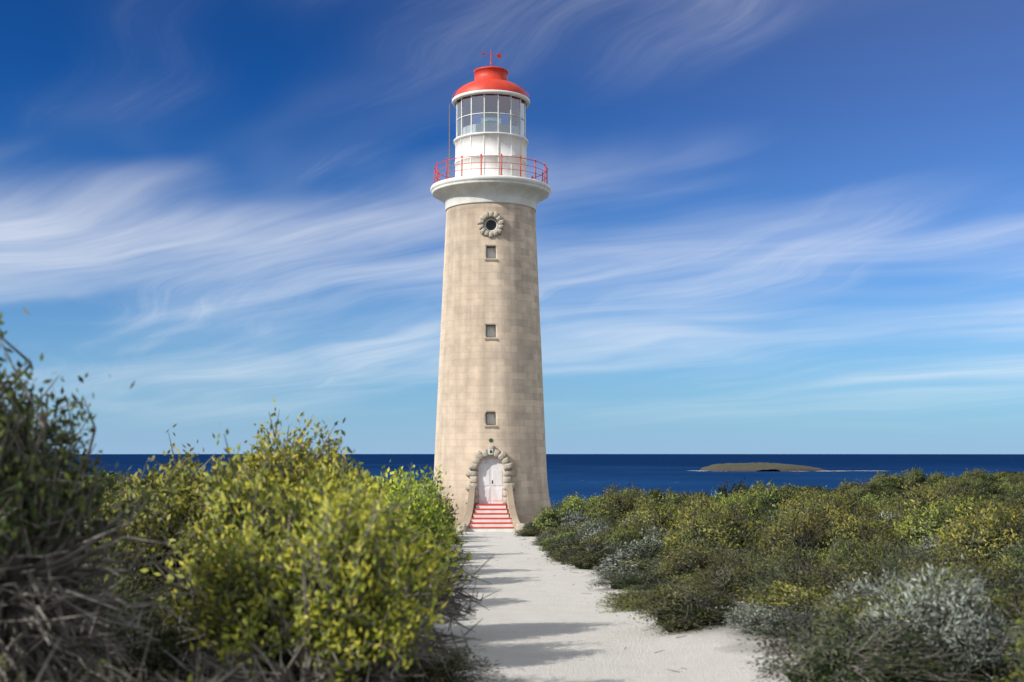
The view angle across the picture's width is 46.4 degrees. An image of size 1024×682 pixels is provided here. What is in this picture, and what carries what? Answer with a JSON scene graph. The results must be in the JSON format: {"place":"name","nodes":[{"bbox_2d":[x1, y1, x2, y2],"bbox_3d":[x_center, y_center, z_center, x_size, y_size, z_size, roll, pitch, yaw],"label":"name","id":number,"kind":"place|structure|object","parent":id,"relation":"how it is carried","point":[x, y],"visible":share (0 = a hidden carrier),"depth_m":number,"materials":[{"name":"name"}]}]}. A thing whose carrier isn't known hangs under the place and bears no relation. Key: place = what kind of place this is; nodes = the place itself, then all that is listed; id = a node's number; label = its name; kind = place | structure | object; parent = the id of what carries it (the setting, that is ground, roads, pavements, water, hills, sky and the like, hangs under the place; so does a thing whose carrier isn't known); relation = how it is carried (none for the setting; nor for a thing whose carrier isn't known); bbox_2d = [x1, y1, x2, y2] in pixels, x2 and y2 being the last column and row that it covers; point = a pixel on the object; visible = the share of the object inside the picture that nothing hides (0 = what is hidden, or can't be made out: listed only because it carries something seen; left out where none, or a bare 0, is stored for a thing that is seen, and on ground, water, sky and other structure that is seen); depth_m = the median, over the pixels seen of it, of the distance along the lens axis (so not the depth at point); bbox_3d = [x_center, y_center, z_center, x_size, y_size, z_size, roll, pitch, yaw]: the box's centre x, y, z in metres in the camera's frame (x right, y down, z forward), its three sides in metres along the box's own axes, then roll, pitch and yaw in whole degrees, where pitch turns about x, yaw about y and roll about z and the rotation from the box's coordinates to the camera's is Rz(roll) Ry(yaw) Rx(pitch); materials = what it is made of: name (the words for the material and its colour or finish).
{"place":"outdoors","nodes":[
{"label":"outdoors","id":0,"kind":"place"},
{"bbox_2d":[6,494,1009,681],"bbox_3d":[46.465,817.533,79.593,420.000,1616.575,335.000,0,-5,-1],"label":"ground","id":1,"kind":"structure","parent":0,"point":[577,640],"depth_m":13.70,"materials":[{"name":"beige sand"}]},
{"bbox_2d":[0,635,129,681],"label":"twiggy bush","id":2,"kind":"object","parent":1,"relation":"on","point":[88,672],"visible":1,"depth_m":4.33,"materials":[{"name":"brown plant"}]},
{"bbox_2d":[0,558,179,681],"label":"heath shrub","id":3,"kind":"object","parent":1,"relation":"on","point":[131,597],"visible":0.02,"depth_m":8.69,"materials":[{"name":"green plant"}]},
{"bbox_2d":[0,307,200,681],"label":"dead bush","id":4,"kind":"object","parent":1,"relation":"on","point":[42,561],"visible":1,"depth_m":6.40,"materials":[{"name":"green plant"}]},
{"bbox_2d":[2,558,213,681],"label":"heath shrub","id":5,"kind":"object","parent":1,"relation":"on","point":[137,653],"visible":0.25,"depth_m":7.95,"materials":[{"name":"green plant"}]},
{"bbox_2d":[82,528,185,631],"bbox_3d":[-3.651,2.314,10.765,1.734,1.237,1.527,0,-11,-16],"label":"heath shrub","id":6,"kind":"object","parent":1,"relation":"on","point":[126,581],"visible":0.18,"depth_m":10.76,"materials":[{"name":"green plant"}]},
{"bbox_2d":[41,627,264,681],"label":"twiggy bush","id":7,"kind":"object","parent":1,"relation":"on","point":[176,671],"visible":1,"depth_m":5.27,"materials":[{"name":"brown plant"}]},
{"bbox_2d":[109,586,224,681],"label":"heath shrub","id":8,"kind":"object","parent":1,"relation":"on","point":[181,629],"visible":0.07,"depth_m":9.45,"materials":[{"name":"green plant"}]},
{"bbox_2d":[73,424,275,621],"bbox_3d":[-3.107,1.988,12.118,2.675,2.338,2.603,-1,-5,11],"label":"yellow bush","id":9,"kind":"object","parent":1,"relation":"on","point":[184,489],"visible":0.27,"depth_m":11.69,"materials":[{"name":"green plant"}]},
{"bbox_2d":[150,397,361,627],"bbox_3d":[-2.138,1.776,11.220,2.536,2.520,2.653,3,-6,-32],"label":"yellow bush","id":10,"kind":"object","parent":1,"relation":"on","point":[298,457],"visible":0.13,"depth_m":11.02,"materials":[{"name":"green plant"}]},
{"bbox_2d":[144,470,456,681],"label":"yellow bush","id":11,"kind":"object","parent":1,"relation":"on","point":[315,614],"visible":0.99,"depth_m":6.89,"materials":[{"name":"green plant"}]},
{"bbox_2d":[140,423,494,681],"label":"yellow bush","id":12,"kind":"object","parent":1,"relation":"on","point":[269,512],"visible":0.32,"depth_m":8.51,"materials":[{"name":"green plant"}]},
{"bbox_2d":[356,459,453,557],"bbox_3d":[-2.194,3.267,21.575,2.440,2.279,2.165,5,-7,-41],"label":"yellow bush","id":13,"kind":"object","parent":1,"relation":"on","point":[381,481],"visible":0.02,"depth_m":21.44,"materials":[{"name":"green plant"}]},
{"bbox_2d":[384,493,468,560],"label":"yellow shrub","id":14,"kind":"object","parent":1,"relation":"on","point":[458,540],"visible":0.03,"depth_m":24.71,"materials":[{"name":"green plant"}]},
{"bbox_2d":[366,463,500,631],"bbox_3d":[-1.286,2.386,13.696,2.174,2.160,2.274,-2,-6,20],"label":"yellow bush","id":15,"kind":"object","parent":1,"relation":"on","point":[427,514],"visible":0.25,"depth_m":13.61,"materials":[{"name":"green plant"}]},
{"bbox_2d":[384,643,516,681],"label":"heath shrub","id":16,"kind":"object","parent":1,"relation":"on","point":[439,673],"visible":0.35,"depth_m":10.13,"materials":[{"name":"green plant"}]},
{"bbox_2d":[433,203,550,528],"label":"lighthouse tower","id":17,"kind":"structure","parent":1,"relation":"on","point":[480,377],"depth_m":59.07,"materials":[{"name":"beige stone"}]},
{"bbox_2d":[430,175,550,212],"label":"gallery balcony","id":18,"kind":"structure","parent":17,"relation":"on","point":[518,190],"depth_m":59.68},
{"bbox_2d":[453,132,527,176],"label":"lantern room wall","id":19,"kind":"structure","parent":18,"relation":"on","point":[484,143],"depth_m":60.48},
{"bbox_2d":[455,94,526,177],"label":"lighthouse lantern frames","id":20,"kind":"structure","parent":19,"relation":"on","point":[510,118],"depth_m":61.16,"materials":[{"name":"white metal"}]},
{"bbox_2d":[454,66,526,111],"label":"dome roof","id":21,"kind":"structure","parent":20,"relation":"on","point":[490,77],"depth_m":61.95,"materials":[{"name":"red metal"}]},
{"bbox_2d":[463,123,518,134],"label":"lighthouse lantern","id":22,"kind":"object","parent":20,"relation":"on","point":[491,127],"visible":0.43,"depth_m":60.87,"materials":[{"name":"white paint"}]},
{"bbox_2d":[452,90,529,114],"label":"roof rim","id":23,"kind":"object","parent":20,"relation":"on","point":[526,99],"depth_m":60.98,"materials":[{"name":"white metal"}]},
{"bbox_2d":[458,106,523,136],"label":"lighthouse lantern glass","id":24,"kind":"object","parent":20,"relation":"in","point":[466,120],"visible":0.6,"depth_m":63.40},
{"bbox_2d":[434,153,547,183],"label":"balcony railing","id":25,"kind":"object","parent":18,"relation":"on","point":[462,169],"visible":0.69,"depth_m":59.72,"materials":[{"name":"red metal"}]},
{"bbox_2d":[457,211,525,531],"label":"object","id":26,"kind":"structure","parent":17,"relation":"attached to","point":[490,487],"depth_m":57.71,"materials":[{"name":"beige stone"}]},
{"bbox_2d":[513,526,545,536],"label":"heath shrub","id":27,"kind":"object","parent":1,"relation":"on","point":[531,532],"visible":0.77,"depth_m":46.04,"materials":[{"name":"green plant"}]},
{"bbox_2d":[531,508,573,530],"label":"heath shrub","id":28,"kind":"object","parent":1,"relation":"on","point":[548,518],"visible":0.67,"depth_m":48.02,"materials":[{"name":"green plant"}]},
{"bbox_2d":[542,535,587,558],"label":"heath shrub","id":29,"kind":"object","parent":1,"relation":"on","point":[562,543],"visible":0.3,"depth_m":29.41,"materials":[{"name":"green plant"}]},
{"bbox_2d":[557,506,591,528],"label":"silver shrub","id":30,"kind":"object","parent":1,"relation":"on","point":[576,517],"visible":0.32,"depth_m":46.48,"materials":[{"name":"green plant"}]},
{"bbox_2d":[554,550,613,569],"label":"heath shrub","id":31,"kind":"object","parent":1,"relation":"on","point":[591,560],"visible":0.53,"depth_m":25.56,"materials":[{"name":"green plant"}]},
{"bbox_2d":[547,538,622,564],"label":"heath shrub","id":32,"kind":"object","parent":1,"relation":"on","point":[563,555],"visible":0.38,"depth_m":27.80,"materials":[{"name":"green plant"}]},
{"bbox_2d":[556,492,617,515],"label":"bush","id":33,"kind":"object","parent":1,"relation":"on","point":[577,502],"visible":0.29,"depth_m":51.34,"materials":[{"name":"green plant"}]},
{"bbox_2d":[571,517,611,539],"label":"grey shrub","id":34,"kind":"object","parent":1,"relation":"on","point":[594,524],"visible":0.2,"depth_m":38.60,"materials":[{"name":"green plant"}]},
{"bbox_2d":[581,496,616,519],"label":"tall bush","id":35,"kind":"object","parent":1,"relation":"on","point":[592,512],"visible":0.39,"depth_m":48.90,"materials":[{"name":"green plant"}]},
{"bbox_2d":[599,526,638,550],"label":"heath shrub","id":36,"kind":"object","parent":1,"relation":"on","point":[619,539],"visible":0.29,"depth_m":29.06,"materials":[{"name":"green plant"}]},
{"bbox_2d":[599,486,641,517],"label":"bush","id":37,"kind":"object","parent":1,"relation":"on","point":[624,504],"visible":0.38,"depth_m":54.40,"materials":[{"name":"green plant"}]},
{"bbox_2d":[590,548,656,572],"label":"silver shrub","id":38,"kind":"object","parent":1,"relation":"on","point":[611,560],"visible":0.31,"depth_m":24.33,"materials":[{"name":"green plant"}]},
{"bbox_2d":[592,556,659,579],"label":"silver shrub","id":39,"kind":"object","parent":1,"relation":"on","point":[614,568],"visible":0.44,"depth_m":22.54,"materials":[{"name":"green plant"}]},
{"bbox_2d":[584,566,673,589],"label":"heath shrub","id":40,"kind":"object","parent":1,"relation":"on","point":[630,581],"visible":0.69,"depth_m":19.92,"materials":[{"name":"green plant"}]},
{"bbox_2d":[598,535,668,559],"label":"heath shrub","id":41,"kind":"object","parent":1,"relation":"on","point":[650,550],"visible":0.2,"depth_m":24.88,"materials":[{"name":"green plant"}]},
{"bbox_2d":[611,520,659,542],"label":"lime shrub","id":42,"kind":"object","parent":1,"relation":"on","point":[637,535],"visible":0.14,"depth_m":31.39,"materials":[{"name":"green plant"}]},
{"bbox_2d":[617,532,665,554],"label":"silver shrub","id":43,"kind":"object","parent":1,"relation":"on","point":[654,540],"visible":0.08,"depth_m":26.03,"materials":[{"name":"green plant"}]},
{"bbox_2d":[580,573,718,612],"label":"lime shrub","id":44,"kind":"object","parent":1,"relation":"on","point":[620,603],"visible":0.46,"depth_m":17.24,"materials":[{"name":"green plant"}]},
{"bbox_2d":[629,492,688,536],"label":"bush","id":45,"kind":"object","parent":1,"relation":"on","point":[667,520],"visible":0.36,"depth_m":35.55,"materials":[{"name":"green plant"}]},
{"bbox_2d":[654,489,696,509],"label":"bush","id":46,"kind":"object","parent":1,"relation":"on","point":[675,499],"visible":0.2,"depth_m":62.10,"materials":[{"name":"green plant"}]},
{"bbox_2d":[622,575,745,633],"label":"heath shrub","id":47,"kind":"object","parent":1,"relation":"on","point":[674,612],"visible":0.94,"depth_m":13.91,"materials":[{"name":"green plant"}]},
{"bbox_2d":[639,536,747,583],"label":"lime shrub","id":48,"kind":"object","parent":1,"relation":"on","point":[678,564],"visible":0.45,"depth_m":19.70,"materials":[{"name":"green plant"}]},
{"bbox_2d":[664,490,757,544],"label":"bush","id":49,"kind":"object","parent":1,"relation":"on","point":[726,507],"visible":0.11,"depth_m":30.65,"materials":[{"name":"green plant"}]},
{"bbox_2d":[660,494,778,557],"bbox_3d":[4.138,3.945,23.916,2.462,1.732,2.734,6,-1,-15],"label":"bush","id":50,"kind":"object","parent":1,"relation":"on","point":[733,536],"visible":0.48,"depth_m":23.64,"materials":[{"name":"green plant"}]},
{"bbox_2d":[686,547,765,600],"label":"heath shrub","id":51,"kind":"object","parent":1,"relation":"on","point":[724,580],"visible":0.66,"depth_m":17.98,"materials":[{"name":"green plant"}]},
{"bbox_2d":[703,534,765,571],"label":"heath shrub","id":52,"kind":"object","parent":1,"relation":"on","point":[748,551],"visible":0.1,"depth_m":20.26,"materials":[{"name":"green plant"}]},
{"bbox_2d":[716,477,760,501],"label":"bush","id":53,"kind":"object","parent":1,"relation":"on","point":[723,488],"visible":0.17,"depth_m":66.53,"materials":[{"name":"green plant"}]},
{"bbox_2d":[706,486,772,523],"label":"bush","id":54,"kind":"object","parent":1,"relation":"on","point":[757,512],"visible":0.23,"depth_m":37.51,"materials":[{"name":"green plant"}]},
{"bbox_2d":[715,601,827,637],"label":"silver shrub","id":55,"kind":"object","parent":1,"relation":"on","point":[753,616],"visible":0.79,"depth_m":12.71,"materials":[{"name":"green plant"}]},
{"bbox_2d":[738,540,812,573],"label":"heath shrub","id":56,"kind":"object","parent":1,"relation":"on","point":[772,559],"visible":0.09,"depth_m":18.93,"materials":[{"name":"green plant"}]},
{"bbox_2d":[750,478,803,512],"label":"bush","id":57,"kind":"object","parent":1,"relation":"on","point":[769,500],"visible":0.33,"depth_m":56.24,"materials":[{"name":"green plant"}]},
{"bbox_2d":[730,544,824,602],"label":"heath shrub","id":58,"kind":"object","parent":1,"relation":"on","point":[811,560],"visible":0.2,"depth_m":17.81,"materials":[{"name":"green plant"}]},
{"bbox_2d":[727,571,848,608],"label":"lime shrub","id":59,"kind":"object","parent":1,"relation":"on","point":[750,592],"visible":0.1,"depth_m":15.00,"materials":[{"name":"green plant"}]},
{"bbox_2d":[729,567,855,621],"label":"lime shrub","id":60,"kind":"object","parent":1,"relation":"on","point":[803,596],"visible":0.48,"depth_m":14.21,"materials":[{"name":"green plant"}]},
{"bbox_2d":[733,559,851,608],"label":"heath shrub","id":61,"kind":"object","parent":1,"relation":"on","point":[777,574],"visible":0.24,"depth_m":15.05,"materials":[{"name":"green plant"}]},
{"bbox_2d":[754,508,853,558],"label":"bush","id":62,"kind":"object","parent":1,"relation":"on","point":[808,533],"visible":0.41,"depth_m":22.60,"materials":[{"name":"green plant"}]},
{"bbox_2d":[773,485,846,524],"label":"bush","id":63,"kind":"object","parent":1,"relation":"on","point":[809,497],"visible":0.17,"depth_m":34.13,"materials":[{"name":"green plant"}]},
{"bbox_2d":[768,491,889,542],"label":"bush","id":64,"kind":"object","parent":1,"relation":"on","point":[837,502],"visible":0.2,"depth_m":27.62,"materials":[{"name":"green plant"}]},
{"bbox_2d":[787,576,884,625],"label":"grey shrub","id":65,"kind":"object","parent":1,"relation":"on","point":[843,587],"visible":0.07,"depth_m":13.48,"materials":[{"name":"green plant"}]},
{"bbox_2d":[793,558,897,596],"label":"lime shrub","id":66,"kind":"object","parent":1,"relation":"on","point":[838,571],"visible":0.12,"depth_m":15.13,"materials":[{"name":"green plant"}]},
{"bbox_2d":[808,540,883,581],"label":"heath shrub","id":67,"kind":"object","parent":1,"relation":"on","point":[830,557],"visible":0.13,"depth_m":17.49,"materials":[{"name":"green plant"}]},
{"bbox_2d":[834,496,882,518],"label":"bush","id":68,"kind":"object","parent":1,"relation":"on","point":[869,509],"visible":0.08,"depth_m":39.16,"materials":[{"name":"green plant"}]},
{"bbox_2d":[819,523,903,571],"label":"heath shrub","id":69,"kind":"object","parent":1,"relation":"on","point":[842,548],"visible":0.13,"depth_m":19.28,"materials":[{"name":"green plant"}]},
{"bbox_2d":[820,505,906,555],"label":"bush","id":70,"kind":"object","parent":1,"relation":"on","point":[856,523],"visible":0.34,"depth_m":24.12,"materials":[{"name":"green plant"}]},
{"bbox_2d":[853,478,883,497],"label":"bush","id":71,"kind":"object","parent":1,"relation":"on","point":[874,487],"visible":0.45,"depth_m":84.90,"materials":[{"name":"green plant"}]},
{"bbox_2d":[814,559,923,636],"bbox_3d":[3.722,2.657,11.976,1.282,0.992,1.383,1,-5,-6],"label":"silver shrub","id":72,"kind":"object","parent":1,"relation":"on","point":[866,588],"visible":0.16,"depth_m":11.93,"materials":[{"name":"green plant"}]},
{"bbox_2d":[736,601,1004,681],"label":"heath shrub","id":73,"kind":"object","parent":1,"relation":"on","point":[882,658],"visible":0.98,"depth_m":8.63,"materials":[{"name":"green plant"}]},
{"bbox_2d":[798,584,946,644],"bbox_3d":[3.696,2.655,11.313,1.910,0.730,1.629,2,-8,33],"label":"lime shrub","id":74,"kind":"object","parent":1,"relation":"on","point":[834,613],"visible":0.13,"depth_m":11.43,"materials":[{"name":"green plant"}]},
{"bbox_2d":[862,494,911,517],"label":"bush","id":75,"kind":"object","parent":1,"relation":"on","point":[882,507],"visible":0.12,"depth_m":40.04,"materials":[{"name":"green plant"}]},
{"bbox_2d":[844,532,935,579],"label":"heath shrub","id":76,"kind":"object","parent":1,"relation":"on","point":[883,550],"visible":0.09,"depth_m":18.62,"materials":[{"name":"green plant"}]},
{"bbox_2d":[853,544,950,587],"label":"heath shrub","id":77,"kind":"object","parent":1,"relation":"on","point":[886,568],"visible":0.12,"depth_m":17.19,"materials":[{"name":"green plant"}]},
{"bbox_2d":[903,466,932,482],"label":"bush","id":78,"kind":"object","parent":1,"relation":"on","point":[918,475],"visible":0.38,"depth_m":100.72,"materials":[{"name":"green plant"}]},
{"bbox_2d":[891,534,948,567],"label":"grey shrub","id":79,"kind":"object","parent":1,"relation":"on","point":[915,551],"visible":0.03,"depth_m":20.18,"materials":[{"name":"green plant"}]},
{"bbox_2d":[873,473,986,538],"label":"bush","id":80,"kind":"object","parent":1,"relation":"on","point":[899,511],"visible":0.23,"depth_m":31.70,"materials":[{"name":"green plant"}]},
{"bbox_2d":[849,555,1023,681],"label":"silver shrub","id":81,"kind":"object","parent":1,"relation":"on","point":[951,604],"visible":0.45,"depth_m":9.53,"materials":[{"name":"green plant"}]},
{"bbox_2d":[884,489,988,553],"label":"bush","id":82,"kind":"object","parent":1,"relation":"on","point":[920,530],"visible":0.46,"depth_m":24.66,"materials":[{"name":"green plant"}]},
{"bbox_2d":[872,551,1004,584],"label":"lime shrub","id":83,"kind":"object","parent":1,"relation":"on","point":[937,565],"visible":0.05,"depth_m":16.28,"materials":[{"name":"green plant"}]},
{"bbox_2d":[877,606,1023,681],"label":"silver shrub","id":84,"kind":"object","parent":1,"relation":"on","point":[996,651],"visible":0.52,"depth_m":9.03,"materials":[{"name":"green plant"}]},
{"bbox_2d":[880,566,1023,622],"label":"heath shrub","id":85,"kind":"object","parent":1,"relation":"on","point":[990,592],"visible":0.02,"depth_m":11.13,"materials":[{"name":"green plant"}]},
{"bbox_2d":[894,548,1023,614],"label":"grey shrub","id":86,"kind":"object","parent":1,"relation":"on","point":[935,575],"visible":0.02,"depth_m":12.12,"materials":[{"name":"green plant"}]},
{"bbox_2d":[901,550,1023,591],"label":"heath shrub","id":87,"kind":"object","parent":1,"relation":"on","point":[979,569],"visible":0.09,"depth_m":13.68,"materials":[{"name":"green plant"}]},
{"bbox_2d":[931,540,998,572],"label":"heath shrub","id":88,"kind":"object","parent":1,"relation":"on","point":[951,550],"visible":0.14,"depth_m":19.79,"materials":[{"name":"green plant"}]},
{"bbox_2d":[911,556,1022,594],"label":"lime shrub","id":89,"kind":"object","parent":1,"relation":"on","point":[1010,569],"visible":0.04,"depth_m":15.40,"materials":[{"name":"green plant"}]},
{"bbox_2d":[924,579,1023,676],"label":"lime shrub","id":90,"kind":"object","parent":1,"relation":"on","point":[1018,606],"visible":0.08,"depth_m":9.92,"materials":[{"name":"green plant"}]},
{"bbox_2d":[925,497,1023,564],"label":"bush","id":91,"kind":"object","parent":1,"relation":"on","point":[986,541],"visible":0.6,"depth_m":21.02,"materials":[{"name":"green plant"}]},
{"bbox_2d":[932,506,1023,552],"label":"bush","id":92,"kind":"object","parent":1,"relation":"on","point":[971,531],"visible":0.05,"depth_m":21.80,"materials":[{"name":"green plant"}]},
{"bbox_2d":[965,475,1003,499],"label":"bush","id":93,"kind":"object","parent":1,"relation":"on","point":[983,488],"visible":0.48,"depth_m":75.76,"materials":[{"name":"green plant"}]},
{"bbox_2d":[971,493,1023,518],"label":"bush","id":94,"kind":"object","parent":1,"relation":"on","point":[988,504],"visible":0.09,"depth_m":33.64,"materials":[{"name":"green plant"}]},
{"bbox_2d":[985,547,1023,581],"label":"lime shrub","id":95,"kind":"object","parent":1,"relation":"on","point":[1005,561],"visible":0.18,"depth_m":19.36,"materials":[{"name":"green plant"}]},
{"bbox_2d":[986,527,1023,566],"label":"heath shrub","id":96,"kind":"object","parent":1,"relation":"on","point":[998,553],"visible":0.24,"depth_m":20.01,"materials":[{"name":"green plant"}]},
{"bbox_2d":[986,612,1023,681],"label":"lime shrub","id":97,"kind":"object","parent":1,"relation":"on","point":[1004,678],"visible":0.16,"depth_m":9.12,"materials":[{"name":"green plant"}]},
{"bbox_2d":[990,610,1023,681],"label":"heath shrub","id":98,"kind":"object","parent":1,"relation":"on","point":[1019,641],"visible":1,"depth_m":7.25,"materials":[{"name":"green plant"}]},
{"bbox_2d":[1006,482,1023,504],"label":"shrub","id":99,"kind":"object","parent":1,"relation":"on","point":[1019,493],"visible":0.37,"depth_m":68.58,"materials":[{"name":"green plant"}]},
{"bbox_2d":[0,0,1023,453],"label":"sky","id":100,"kind":"structure","parent":0,"point":[763,226],"materials":[{"name":"blue"}]},
{"bbox_2d":[20,454,1023,510],"bbox_3d":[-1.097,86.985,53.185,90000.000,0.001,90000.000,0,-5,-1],"label":"sea","id":101,"kind":"structure","parent":0,"point":[586,475],"depth_m":6254.01,"materials":[{"name":"blue liquid"}]},
{"bbox_2d":[700,462,834,470],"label":"island","id":102,"kind":"structure","parent":0,"point":[752,466],"depth_m":5051.77,"materials":[{"name":"stone"}]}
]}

